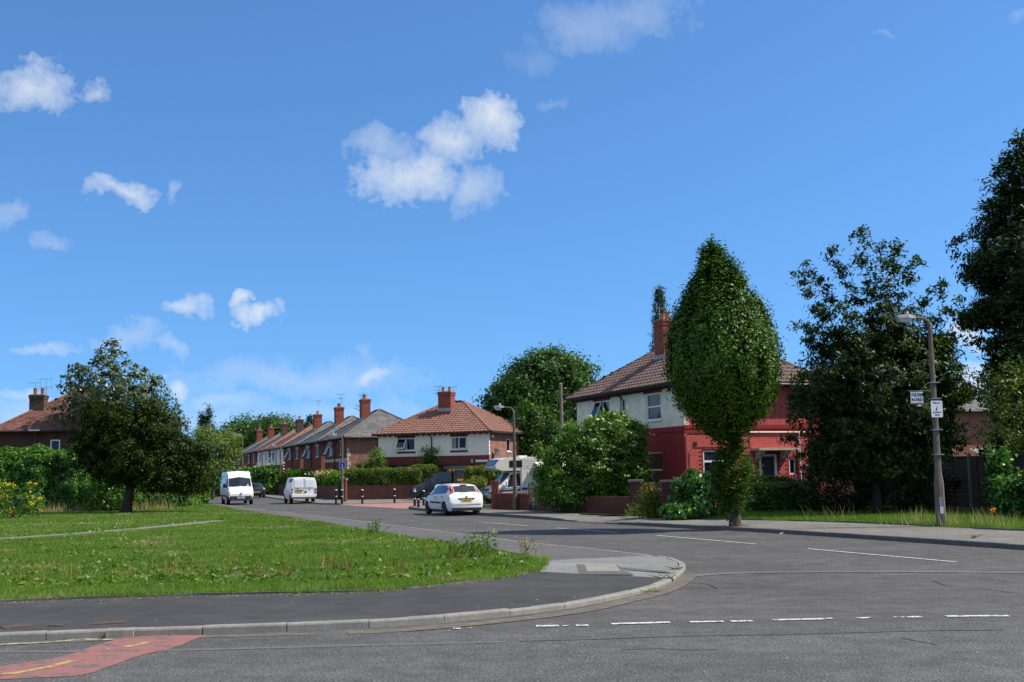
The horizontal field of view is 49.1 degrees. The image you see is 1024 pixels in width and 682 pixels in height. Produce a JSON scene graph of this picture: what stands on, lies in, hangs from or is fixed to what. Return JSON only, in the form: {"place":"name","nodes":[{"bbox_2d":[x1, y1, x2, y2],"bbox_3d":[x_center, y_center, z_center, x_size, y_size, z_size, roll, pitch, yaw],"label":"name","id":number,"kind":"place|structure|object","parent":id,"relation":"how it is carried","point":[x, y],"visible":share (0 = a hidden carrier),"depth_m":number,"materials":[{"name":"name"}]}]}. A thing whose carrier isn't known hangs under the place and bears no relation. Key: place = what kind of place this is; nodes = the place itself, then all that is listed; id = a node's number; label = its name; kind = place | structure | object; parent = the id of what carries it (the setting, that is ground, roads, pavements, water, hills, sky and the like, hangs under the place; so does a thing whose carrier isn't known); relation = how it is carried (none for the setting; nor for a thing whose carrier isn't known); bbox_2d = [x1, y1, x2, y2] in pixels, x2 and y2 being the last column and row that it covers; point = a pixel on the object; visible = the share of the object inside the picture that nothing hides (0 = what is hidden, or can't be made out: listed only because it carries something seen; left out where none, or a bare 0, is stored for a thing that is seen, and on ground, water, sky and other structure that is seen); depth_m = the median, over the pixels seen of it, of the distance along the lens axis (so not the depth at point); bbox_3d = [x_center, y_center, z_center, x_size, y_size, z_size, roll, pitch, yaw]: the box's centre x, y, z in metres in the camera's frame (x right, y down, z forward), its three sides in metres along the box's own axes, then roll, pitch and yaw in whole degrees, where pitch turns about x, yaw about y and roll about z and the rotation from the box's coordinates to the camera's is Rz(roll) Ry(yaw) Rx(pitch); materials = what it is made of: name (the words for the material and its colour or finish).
{"place":"outdoors","nodes":[
{"label":"outdoors","id":0,"kind":"place"},
{"bbox_2d":[0,504,552,599],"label":"lawn","id":1,"kind":"structure","parent":0,"point":[154,527],"depth_m":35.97,"materials":[{"name":"plant"}]},
{"bbox_2d":[0,477,56,518],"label":"ragwort plant","id":2,"kind":"object","parent":1,"relation":"on","point":[30,507],"visible":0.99,"depth_m":51.34,"materials":[{"name":"green plant"}]},
{"bbox_2d":[0,443,93,511],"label":"tall hedge","id":3,"kind":"object","parent":1,"relation":"on","point":[48,468],"visible":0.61,"depth_m":60.18,"materials":[{"name":"green plant"}]},
{"bbox_2d":[0,376,159,458],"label":"brick house","id":4,"kind":"structure","parent":1,"relation":"on","point":[35,424],"depth_m":73.09,"materials":[{"name":"brick"}]},
{"bbox_2d":[38,499,175,512],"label":"hedge foot stalks","id":5,"kind":"object","parent":1,"relation":"on","point":[146,506],"visible":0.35,"depth_m":59.86,"materials":[{"name":"green plant"}]},
{"bbox_2d":[71,473,146,510],"bbox_3d":[-21.445,7.833,59.934,3.818,2.707,2.736,-1,-7,0],"label":"shrub","id":6,"kind":"object","parent":1,"relation":"on","point":[94,492],"visible":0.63,"depth_m":59.46,"materials":[{"name":"green plant"}]},
{"bbox_2d":[46,338,184,430],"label":"sycamore tree","id":7,"kind":"object","parent":1,"relation":"on","point":[119,392],"visible":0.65,"depth_m":72.81,"materials":[{"name":"green plant"}]},
{"bbox_2d":[97,482,187,509],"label":"hedge","id":8,"kind":"object","parent":1,"relation":"on","point":[173,499],"visible":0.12,"depth_m":63.71,"materials":[{"name":"green plant"}]},
{"bbox_2d":[64,393,224,512],"bbox_3d":[-18.752,5.652,56.898,8.088,6.215,4.505,-2,-7,12],"label":"yew tree","id":9,"kind":"object","parent":1,"relation":"on","point":[138,465],"visible":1,"depth_m":56.31,"materials":[{"name":"green plant"}]},
{"bbox_2d":[171,476,210,506],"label":"hedge end","id":10,"kind":"object","parent":1,"relation":"on","point":[193,500],"visible":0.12,"depth_m":68.55,"materials":[{"name":"green plant"}]},
{"bbox_2d":[14,546,480,582],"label":"dock stalks","id":11,"kind":"object","parent":1,"relation":"on","point":[259,571],"visible":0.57,"depth_m":20.86,"materials":[{"name":"plant"}]},
{"bbox_2d":[0,521,532,586],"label":"lawn weeds","id":12,"kind":"object","parent":1,"relation":"on","point":[148,575],"visible":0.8,"depth_m":20.88,"materials":[{"name":"green plant"}]},
{"bbox_2d":[367,519,389,533],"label":"tall weed","id":13,"kind":"object","parent":1,"relation":"on","point":[377,526],"visible":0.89,"depth_m":33.37,"materials":[{"name":"green plant"}]},
{"bbox_2d":[419,530,499,557],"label":"tall weed","id":14,"kind":"object","parent":1,"relation":"on","point":[456,551],"visible":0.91,"depth_m":23.37,"materials":[{"name":"green plant"}]},
{"bbox_2d":[514,536,543,554],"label":"grass tuft","id":15,"kind":"object","parent":1,"relation":"on","point":[526,548],"visible":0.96,"depth_m":24.10,"materials":[{"name":"green plant"}]},
{"bbox_2d":[0,572,664,631],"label":"footpath","id":16,"kind":"structure","parent":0,"point":[528,590],"depth_m":15.76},
{"bbox_2d":[0,564,673,628],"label":"footpath covers","id":17,"kind":"object","parent":16,"relation":"on","point":[609,569],"visible":1,"depth_m":20.13,"materials":[{"name":"concrete"}]},
{"bbox_2d":[265,494,421,502],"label":"pavement by gardens","id":18,"kind":"structure","parent":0,"point":[321,500],"depth_m":76.13,"materials":[{"name":"grey concrete"}]},
{"bbox_2d":[209,464,280,496],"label":"hedge","id":19,"kind":"object","parent":18,"relation":"on","point":[268,478],"visible":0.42,"depth_m":104.36,"materials":[{"name":"green plant"}]},
{"bbox_2d":[275,484,338,499],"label":"garden wall","id":20,"kind":"structure","parent":18,"relation":"on","point":[325,492],"depth_m":83.35,"materials":[{"name":"brick"}]},
{"bbox_2d":[328,432,343,502],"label":"street lamp","id":21,"kind":"object","parent":18,"relation":"on","point":[334,435],"visible":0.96,"depth_m":71.35,"materials":[{"name":"metal"}]},
{"bbox_2d":[347,485,414,499],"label":"garden wall","id":22,"kind":"structure","parent":18,"relation":"on","point":[371,492],"depth_m":78.52,"materials":[{"name":"brick"}]},
{"bbox_2d":[208,503,644,559],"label":"footpath","id":23,"kind":"structure","parent":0,"point":[555,552],"depth_m":30.96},
{"bbox_2d":[0,496,1023,681],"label":"road","id":24,"kind":"structure","parent":0,"point":[763,581],"depth_m":13.25,"materials":[{"name":"grey asphalt"}]},
{"bbox_2d":[188,423,247,499],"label":"tree","id":25,"kind":"object","parent":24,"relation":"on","point":[219,442],"visible":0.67,"depth_m":90.94,"materials":[{"name":"green plant"}]},
{"bbox_2d":[220,471,255,504],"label":"roof van","id":26,"kind":"object","parent":24,"relation":"on","point":[236,486],"visible":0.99,"depth_m":74.33,"materials":[{"name":"white metal"}]},
{"bbox_2d":[252,483,265,497],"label":"car","id":27,"kind":"object","parent":24,"relation":"on","point":[259,490],"visible":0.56,"depth_m":95.07,"materials":[{"name":"blue metal"}]},
{"bbox_2d":[0,508,537,601],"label":"lawn edging","id":28,"kind":"object","parent":24,"relation":"on","point":[121,596],"visible":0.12,"depth_m":17.16,"materials":[{"name":"grey concrete"}]},
{"bbox_2d":[282,477,316,503],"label":"panel van","id":29,"kind":"object","parent":24,"relation":"on","point":[305,488],"visible":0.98,"depth_m":73.88,"materials":[{"name":"white metal"}]},
{"bbox_2d":[408,468,462,499],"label":"flatbed truck","id":30,"kind":"object","parent":24,"relation":"on","point":[430,483],"visible":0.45,"depth_m":75.24,"materials":[{"name":"grey metal"}]},
{"bbox_2d":[425,483,482,515],"bbox_3d":[-2.740,7.239,51.379,1.898,1.409,4.028,2,-7,-22],"label":"hatchback car","id":31,"kind":"object","parent":24,"relation":"on","point":[445,499],"visible":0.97,"depth_m":49.81,"materials":[{"name":"white metal"}]},
{"bbox_2d":[0,505,1007,678],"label":"road markings","id":32,"kind":"object","parent":24,"relation":"on","point":[86,661],"visible":0.98,"depth_m":12.11,"materials":[{"name":"white paint"}]},
{"bbox_2d":[0,496,1023,641],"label":"kerb","id":33,"kind":"structure","parent":24,"relation":"on","point":[106,633],"depth_m":14.53,"materials":[{"name":"concrete"}]},
{"bbox_2d":[648,284,669,350],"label":"cedar tree","id":34,"kind":"object","parent":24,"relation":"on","point":[658,295],"visible":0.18,"depth_m":84.66,"materials":[{"name":"green plant"}]},
{"bbox_2d":[0,0,1023,454],"label":"sky","id":35,"kind":"structure","parent":0,"point":[280,206],"materials":[{"name":"blue"}]},
{"bbox_2d":[559,383,562,431],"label":"telegraph pole","id":36,"kind":"object","parent":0,"point":[561,402],"visible":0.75,"depth_m":75.92,"materials":[{"name":"brown wood"}]},
{"bbox_2d":[537,555,678,577],"bbox_3d":[1.871,4.393,21.971,2.924,0.084,5.766,-1,-7,0],"label":"footpath corner","id":37,"kind":"object","parent":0,"point":[638,562],"visible":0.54,"depth_m":21.88,"materials":[{"name":"grey concrete"}]},
{"bbox_2d":[413,502,1023,543],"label":"pavement","id":38,"kind":"structure","parent":0,"point":[1001,536],"depth_m":33.61,"materials":[{"name":"grey concrete"}]},
{"bbox_2d":[460,473,487,501],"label":"golden bush","id":39,"kind":"object","parent":38,"relation":"on","point":[479,483],"visible":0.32,"depth_m":65.36,"materials":[{"name":"green plant"}]},
{"bbox_2d":[494,403,516,509],"bbox_3d":[-0.307,5.493,52.909,1.056,5.120,0.300,-1,-7,4],"label":"street lamp","id":40,"kind":"object","parent":38,"relation":"on","point":[498,407],"visible":0.95,"depth_m":52.80,"materials":[{"name":"metal"}]},
{"bbox_2d":[657,501,696,519],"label":"ivy bush","id":41,"kind":"object","parent":38,"relation":"on","point":[672,511],"visible":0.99,"depth_m":39.52,"materials":[{"name":"green plant"}]},
{"bbox_2d":[659,233,788,525],"bbox_3d":[6.715,1.158,35.399,3.993,9.357,4.101,-1,-7,0],"label":"street tree","id":42,"kind":"object","parent":38,"relation":"on","point":[723,364],"visible":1,"depth_m":34.54,"materials":[{"name":"green plant"}]},
{"bbox_2d":[895,311,946,526],"bbox_3d":[12.129,2.327,33.222,1.158,6.480,0.300,0,-7,-6],"label":"street lamp","id":43,"kind":"object","parent":38,"relation":"on","point":[906,317],"visible":0.98,"depth_m":33.15,"materials":[{"name":"concrete"}]},
{"bbox_2d":[910,390,930,403],"bbox_3d":[12.084,1.666,33.187,0.660,0.400,0.054,-1,-7,0],"label":"street nameplate","id":44,"kind":"object","parent":43,"relation":"attached to","point":[916,396],"visible":1,"depth_m":33.18,"materials":[{"name":"white metal"}]},
{"bbox_2d":[927,382,944,454],"bbox_3d":[12.559,2.294,33.206,0.363,2.160,0.331,-1,-7,0],"label":"watch sign","id":45,"kind":"object","parent":43,"relation":"attached to","point":[936,409],"visible":1,"depth_m":33.10,"materials":[{"name":"grey metal"}]},
{"bbox_2d":[482,499,968,527],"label":"verge","id":46,"kind":"structure","parent":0,"point":[533,505],"depth_m":46.61,"materials":[{"name":"plant"}]},
{"bbox_2d":[490,481,499,508],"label":"gate pier","id":47,"kind":"structure","parent":46,"relation":"on","point":[494,486],"depth_m":54.46,"materials":[{"name":"red brick"}]},
{"bbox_2d":[494,493,532,509],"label":"garden wall","id":48,"kind":"structure","parent":46,"relation":"on","point":[503,500],"depth_m":53.24,"materials":[{"name":"brick"}]},
{"bbox_2d":[477,455,565,502],"bbox_3d":[1.173,7.943,64.234,5.966,2.755,2.802,1,-7,-19],"label":"motorhome","id":49,"kind":"object","parent":46,"relation":"on","point":[505,478],"visible":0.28,"depth_m":63.31,"materials":[{"name":"white metal"}]},
{"bbox_2d":[507,473,519,486],"bbox_3d":[0.076,7.862,63.213,0.796,0.757,0.124,1,-7,-19],"label":"side window","id":50,"kind":"structure","parent":49,"relation":"in","point":[510,481],"depth_m":63.22,"materials":[{"name":"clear glass"}]},
{"bbox_2d":[528,483,535,509],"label":"iron gate","id":51,"kind":"structure","parent":46,"relation":"on","point":[529,497],"depth_m":51.70,"materials":[{"name":"black metal"}]},
{"bbox_2d":[536,495,629,515],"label":"garden wall","id":52,"kind":"structure","parent":46,"relation":"on","point":[608,504],"depth_m":46.80,"materials":[{"name":"brick"}]},
{"bbox_2d":[526,405,657,511],"bbox_3d":[3.528,5.144,49.019,5.848,4.681,4.003,-1,-7,0],"label":"flowering shrub","id":53,"kind":"object","parent":46,"relation":"on","point":[611,472],"visible":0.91,"depth_m":48.16,"materials":[{"name":"green plant"}]},
{"bbox_2d":[628,479,642,512],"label":"gate pier","id":54,"kind":"structure","parent":46,"relation":"on","point":[634,487],"depth_m":44.69,"materials":[{"name":"brick"}]},
{"bbox_2d":[632,487,661,518],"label":"bush","id":55,"kind":"object","parent":46,"relation":"on","point":[650,509],"visible":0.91,"depth_m":41.52,"materials":[{"name":"green plant"}]},
{"bbox_2d":[659,480,674,517],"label":"gate pier","id":56,"kind":"structure","parent":46,"relation":"on","point":[666,490],"depth_m":41.33,"materials":[{"name":"brick"}]},
{"bbox_2d":[666,467,717,518],"bbox_3d":[6.476,5.487,40.311,1.839,1.881,1.544,-1,-7,0],"label":"ivy bush","id":57,"kind":"object","parent":46,"relation":"on","point":[685,482],"visible":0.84,"depth_m":39.99,"materials":[{"name":"green plant"}]},
{"bbox_2d":[565,307,828,506],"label":"semi detached house","id":58,"kind":"structure","parent":46,"relation":"on","point":[677,448],"depth_m":49.78,"materials":[{"name":"red paint"}]},
{"bbox_2d":[590,400,608,421],"bbox_3d":[4.300,3.614,55.549,0.584,1.270,1.790,2,-7,-20],"label":"window","id":59,"kind":"structure","parent":58,"relation":"in","point":[605,404],"depth_m":55.75,"materials":[{"name":"plastic"}]},
{"bbox_2d":[645,393,661,421],"bbox_3d":[6.400,2.998,50.538,0.150,1.270,1.470,2,-7,-20],"label":"window","id":60,"kind":"structure","parent":58,"relation":"in","point":[653,400],"depth_m":50.62,"materials":[{"name":"plastic"}]},
{"bbox_2d":[649,452,662,490],"bbox_3d":[6.442,5.848,50.206,0.150,1.730,1.470,2,-7,-20],"label":"window","id":61,"kind":"structure","parent":58,"relation":"in","point":[657,463],"depth_m":50.21,"materials":[{"name":"plastic"}]},
{"bbox_2d":[703,450,723,474],"bbox_3d":[8.715,5.583,48.178,1.220,1.760,0.150,2,-7,-20],"label":"window","id":62,"kind":"structure","parent":58,"relation":"in","point":[707,454],"depth_m":48.18,"materials":[{"name":"plastic"}]},
{"bbox_2d":[759,454,776,486],"bbox_3d":[11.219,6.188,49.067,0.890,2.450,0.120,2,-7,-20],"label":"door","id":63,"kind":"structure","parent":58,"relation":"in","point":[769,461],"depth_m":49.18,"materials":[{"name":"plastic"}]},
{"bbox_2d":[668,470,728,516],"bbox_3d":[6.944,5.561,40.658,2.546,1.827,1.592,-1,-7,0],"label":"ivy bush","id":64,"kind":"object","parent":46,"relation":"on","point":[717,512],"visible":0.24,"depth_m":40.34,"materials":[{"name":"green plant"}]},
{"bbox_2d":[685,474,852,507],"bbox_3d":[11.168,6.452,47.483,8.798,1.620,0.170,1,-7,-19],"label":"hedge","id":65,"kind":"object","parent":46,"relation":"on","point":[791,476],"visible":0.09,"depth_m":48.11,"materials":[{"name":"green plant"}]},
{"bbox_2d":[739,475,819,511],"bbox_3d":[10.762,6.133,44.856,3.471,1.590,1.538,1,-7,-12],"label":"garden hedge","id":66,"kind":"object","parent":46,"relation":"on","point":[776,497],"visible":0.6,"depth_m":44.38,"materials":[{"name":"green plant"}]},
{"bbox_2d":[789,463,871,511],"bbox_3d":[12.632,5.486,43.639,3.788,2.501,1.991,-1,-7,0],"label":"shrub","id":67,"kind":"object","parent":46,"relation":"on","point":[814,495],"visible":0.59,"depth_m":43.35,"materials":[{"name":"green plant"}]},
{"bbox_2d":[699,518,1023,530],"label":"verge edging","id":68,"kind":"object","parent":46,"relation":"on","point":[886,523],"visible":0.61,"depth_m":34.87,"materials":[{"name":"grey concrete"}]},
{"bbox_2d":[776,224,985,513],"bbox_3d":[13.390,0.971,41.004,6.117,10.750,6.006,-6,-8,37],"label":"cherry tree","id":69,"kind":"object","parent":46,"relation":"on","point":[873,423],"visible":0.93,"depth_m":40.39,"materials":[{"name":"green plant"}]},
{"bbox_2d":[849,467,964,510],"bbox_3d":[15.148,5.525,43.063,4.425,2.217,2.154,-1,-7,0],"label":"shrub","id":70,"kind":"object","parent":46,"relation":"on","point":[922,492],"visible":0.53,"depth_m":42.86,"materials":[{"name":"green plant"}]},
{"bbox_2d":[804,504,1023,526],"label":"seed grass","id":71,"kind":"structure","parent":46,"relation":"on","point":[952,519],"depth_m":32.84,"materials":[{"name":"green plant"}]},
{"bbox_2d":[833,374,1021,494],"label":"brick house","id":72,"kind":"structure","parent":46,"relation":"on","point":[974,415],"depth_m":67.06,"materials":[{"name":"brick"}]},
{"bbox_2d":[853,454,1023,509],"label":"panel fence","id":73,"kind":"object","parent":46,"relation":"on","point":[970,469],"visible":0.26,"depth_m":43.66,"materials":[{"name":"wood"}]},
{"bbox_2d":[945,127,1023,455],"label":"broad tree","id":74,"kind":"object","parent":46,"relation":"on","point":[994,271],"visible":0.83,"depth_m":43.58,"materials":[{"name":"green plant"}]},
{"bbox_2d":[961,340,1023,467],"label":"shrub","id":75,"kind":"object","parent":46,"relation":"on","point":[1006,397],"visible":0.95,"depth_m":40.90,"materials":[{"name":"green plant"}]},
{"bbox_2d":[981,440,1022,513],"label":"ivy bush","id":76,"kind":"object","parent":46,"relation":"on","point":[997,465],"visible":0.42,"depth_m":39.15,"materials":[{"name":"green plant"}]},
{"bbox_2d":[989,467,1023,515],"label":"ivy bush","id":77,"kind":"object","parent":46,"relation":"on","point":[1009,487],"visible":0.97,"depth_m":37.47,"materials":[{"name":"green plant"}]},
{"bbox_2d":[627,506,1023,528],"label":"verge grass","id":78,"kind":"structure","parent":0,"point":[864,515],"depth_m":38.20,"materials":[{"name":"green plant"}]},
{"label":"garden ground","id":79,"kind":"structure","parent":0,"visible":0},
{"bbox_2d":[237,427,267,466],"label":"row house","id":80,"kind":"structure","parent":79,"relation":"on","point":[259,436],"depth_m":158.01,"materials":[{"name":"brick"}]},
{"bbox_2d":[243,416,280,466],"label":"row house","id":81,"kind":"structure","parent":79,"relation":"on","point":[252,457],"depth_m":147.66,"materials":[{"name":"brick"}]},
{"bbox_2d":[254,413,295,469],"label":"row house","id":82,"kind":"structure","parent":79,"relation":"on","point":[264,453],"depth_m":137.34,"materials":[{"name":"paint"}]},
{"bbox_2d":[267,416,312,471],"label":"row house","id":83,"kind":"structure","parent":79,"relation":"on","point":[274,458],"depth_m":126.81,"materials":[{"name":"brick"}]},
{"bbox_2d":[282,467,313,484],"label":"street hedge","id":84,"kind":"object","parent":79,"relation":"on","point":[292,472],"visible":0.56,"depth_m":100.16,"materials":[{"name":"green plant"}]},
{"bbox_2d":[281,400,333,471],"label":"row house","id":85,"kind":"structure","parent":79,"relation":"on","point":[294,454],"depth_m":116.88,"materials":[{"name":"brick"}]},
{"bbox_2d":[305,468,332,485],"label":"street hedge","id":86,"kind":"object","parent":79,"relation":"on","point":[318,479],"visible":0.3,"depth_m":89.61,"materials":[{"name":"green plant"}]},
{"bbox_2d":[298,394,358,469],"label":"row house","id":87,"kind":"structure","parent":79,"relation":"on","point":[313,456],"depth_m":106.35,"materials":[{"name":"brick"}]},
{"bbox_2d":[322,469,346,498],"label":"street hedge","id":88,"kind":"object","parent":79,"relation":"on","point":[333,478],"visible":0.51,"depth_m":83.83,"materials":[{"name":"green plant"}]},
{"bbox_2d":[319,395,403,470],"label":"row house","id":89,"kind":"structure","parent":79,"relation":"on","point":[359,441],"depth_m":94.15,"materials":[{"name":"brick"}]},
{"bbox_2d":[365,447,389,468],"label":"shrub","id":90,"kind":"object","parent":79,"relation":"on","point":[377,457],"visible":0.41,"depth_m":81.14,"materials":[{"name":"green plant"}]},
{"bbox_2d":[345,467,423,485],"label":"clipped hedge","id":91,"kind":"object","parent":79,"relation":"on","point":[385,476],"visible":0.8,"depth_m":79.12,"materials":[{"name":"green plant"}]},
{"bbox_2d":[409,464,441,478],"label":"clipped hedge","id":92,"kind":"object","parent":79,"relation":"on","point":[428,470],"visible":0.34,"depth_m":79.64,"materials":[{"name":"green plant"}]},
{"bbox_2d":[417,444,441,468],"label":"tree","id":93,"kind":"object","parent":79,"relation":"on","point":[426,461],"visible":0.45,"depth_m":81.01,"materials":[{"name":"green plant"}]},
{"bbox_2d":[371,386,529,483],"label":"semi detached house","id":94,"kind":"structure","parent":79,"relation":"on","point":[464,434],"depth_m":81.92,"materials":[{"name":"brick"}]},
{"bbox_2d":[395,438,415,451],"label":"window","id":95,"kind":"structure","parent":94,"relation":"in","point":[402,444],"depth_m":82.26,"materials":[{"name":"plastic"}]},
{"bbox_2d":[450,437,467,449],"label":"window","id":96,"kind":"structure","parent":94,"relation":"in","point":[457,443],"depth_m":80.57,"materials":[{"name":"plastic"}]},
{"bbox_2d":[462,465,504,487],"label":"golden hedge","id":97,"kind":"object","parent":79,"relation":"on","point":[472,471],"visible":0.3,"depth_m":70.44,"materials":[{"name":"green plant"}]},
{"bbox_2d":[472,337,603,423],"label":"round tree","id":98,"kind":"object","parent":79,"relation":"on","point":[552,368],"visible":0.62,"depth_m":97.98,"materials":[{"name":"green plant"}]},
{"bbox_2d":[507,395,575,456],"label":"garden tree","id":99,"kind":"object","parent":79,"relation":"on","point":[543,428],"visible":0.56,"depth_m":85.05,"materials":[{"name":"green plant"}]},
{"label":"ground","id":100,"kind":"structure","parent":0,"visible":0},
{"bbox_2d":[193,403,215,453],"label":"poplar tree","id":101,"kind":"object","parent":100,"relation":"on","point":[204,420],"visible":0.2,"depth_m":189.59,"materials":[{"name":"green plant"}]},
{"bbox_2d":[209,410,257,462],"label":"tree","id":102,"kind":"object","parent":100,"relation":"on","point":[241,428],"visible":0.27,"depth_m":182.22,"materials":[{"name":"green plant"}]},
{"bbox_2d":[234,412,296,447],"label":"tree","id":103,"kind":"object","parent":100,"relation":"on","point":[266,422],"visible":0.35,"depth_m":177.21,"materials":[{"name":"green plant"}]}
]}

